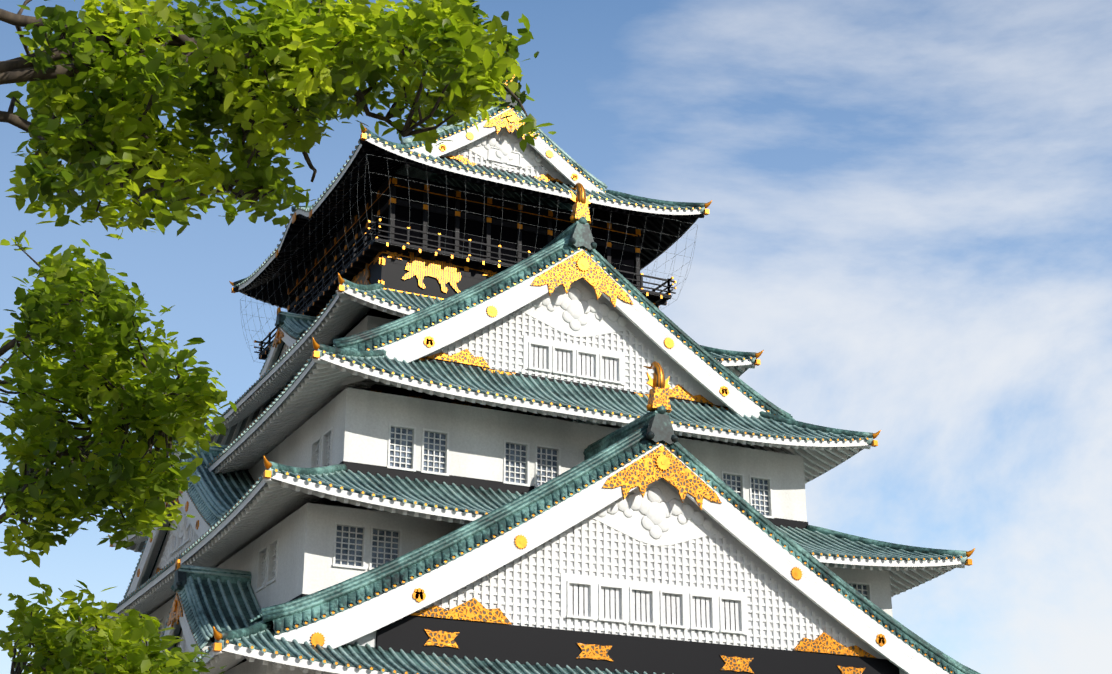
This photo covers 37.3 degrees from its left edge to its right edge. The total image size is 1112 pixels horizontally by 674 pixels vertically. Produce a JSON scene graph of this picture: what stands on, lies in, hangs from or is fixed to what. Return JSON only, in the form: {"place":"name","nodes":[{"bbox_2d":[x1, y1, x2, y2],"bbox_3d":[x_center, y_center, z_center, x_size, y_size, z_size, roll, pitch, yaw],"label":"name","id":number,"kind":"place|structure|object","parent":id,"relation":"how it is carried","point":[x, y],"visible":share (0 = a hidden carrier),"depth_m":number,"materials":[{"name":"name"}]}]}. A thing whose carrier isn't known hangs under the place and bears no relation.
{"place":"outdoors","nodes":[
{"label":"outdoors","id":0,"kind":"place"},
{"bbox_2d":[87,108,964,673],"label":"castle","id":1,"kind":"structure","parent":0,"point":[283,496],"depth_m":82.29,"materials":[{"name":"white paint"}]},
{"bbox_2d":[351,252,491,407],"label":"ornament","id":2,"kind":"object","parent":1,"relation":"attached to","point":[443,273],"visible":0.1,"depth_m":95.69,"materials":[{"name":"gold metal"}]},
{"bbox_2d":[171,91,677,591],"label":"roof ridge ornaments","id":3,"kind":"object","parent":1,"relation":"attached to","point":[659,425],"visible":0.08,"depth_m":80.47},
{"bbox_2d":[139,134,712,652],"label":"carving","id":4,"kind":"object","parent":1,"relation":"on","point":[655,510],"visible":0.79,"depth_m":90.77},
{"bbox_2d":[84,90,980,673],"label":"roof tiles","id":5,"kind":"object","parent":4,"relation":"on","point":[216,453],"visible":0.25,"depth_m":83.31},
{"bbox_2d":[100,107,972,673],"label":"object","id":6,"kind":"object","parent":5,"relation":"attached to","point":[520,541],"visible":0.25,"depth_m":91.21,"materials":[{"name":"gold metal"}]},
{"bbox_2d":[108,127,974,640],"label":"ornaments","id":7,"kind":"object","parent":6,"relation":"on","point":[268,463],"visible":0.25,"depth_m":86.94},
{"bbox_2d":[291,174,635,312],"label":"dark castle interior","id":8,"kind":"object","parent":1,"relation":"attached to","point":[466,227],"visible":0.2,"depth_m":99.26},
{"bbox_2d":[241,142,696,307],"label":"rafters","id":9,"kind":"object","parent":1,"relation":"attached to","point":[275,286],"visible":0.1,"depth_m":106.40,"materials":[{"name":"black wood"}]},
{"bbox_2d":[240,154,697,362],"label":"castle net wire","id":10,"kind":"object","parent":1,"relation":"attached to","point":[437,253],"visible":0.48,"depth_m":99.62,"materials":[{"name":"black metal"}]},
{"bbox_2d":[156,74,875,673],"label":"gable ornaments","id":11,"kind":"object","parent":1,"relation":"attached to","point":[646,470],"visible":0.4,"depth_m":80.79},
{"bbox_2d":[106,297,946,673],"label":"roof eaves","id":12,"kind":"object","parent":1,"relation":"attached to","point":[242,427],"visible":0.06,"depth_m":91.80,"materials":[{"name":"white paint"}]},
{"bbox_2d":[128,126,937,673],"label":"gable lattice","id":13,"kind":"object","parent":1,"relation":"attached to","point":[610,372],"visible":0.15,"depth_m":80.78,"materials":[{"name":"white paint"}]},
{"bbox_2d":[179,139,899,673],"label":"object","id":14,"kind":"object","parent":1,"relation":"attached to","point":[525,645],"visible":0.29,"depth_m":95.70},
{"bbox_2d":[317,427,866,597],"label":"windows","id":15,"kind":"structure","parent":1,"relation":"attached to","point":[388,533],"depth_m":82.77,"materials":[{"name":"metal"}]},
{"bbox_2d":[0,0,1111,673],"label":"sky","id":16,"kind":"structure","parent":0,"point":[909,218],"materials":[{"name":"blue"}]},
{"bbox_2d":[575,183,664,388],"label":"roof ornament","id":17,"kind":"object","parent":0,"point":[659,378],"visible":0.23,"depth_m":81.44,"materials":[{"name":"gold metal"}]},
{"label":"ground","id":18,"kind":"structure","parent":0,"visible":0},
{"bbox_2d":[0,0,534,673],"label":"bark","id":19,"kind":"object","parent":18,"relation":"on","point":[16,70],"visible":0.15,"depth_m":12.45,"materials":[{"name":"plant"}]},
{"bbox_2d":[0,230,236,673],"bbox_3d":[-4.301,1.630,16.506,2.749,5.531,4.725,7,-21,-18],"label":"tree leaves","id":20,"kind":"object","parent":19,"relation":"on","point":[117,309],"visible":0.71,"depth_m":15.37,"materials":[{"name":"green plant"}]},
{"bbox_2d":[4,0,556,239],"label":"tree leaves","id":21,"kind":"object","parent":19,"relation":"on","point":[150,66],"visible":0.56,"depth_m":11.83,"materials":[{"name":"green plant"}]}
]}

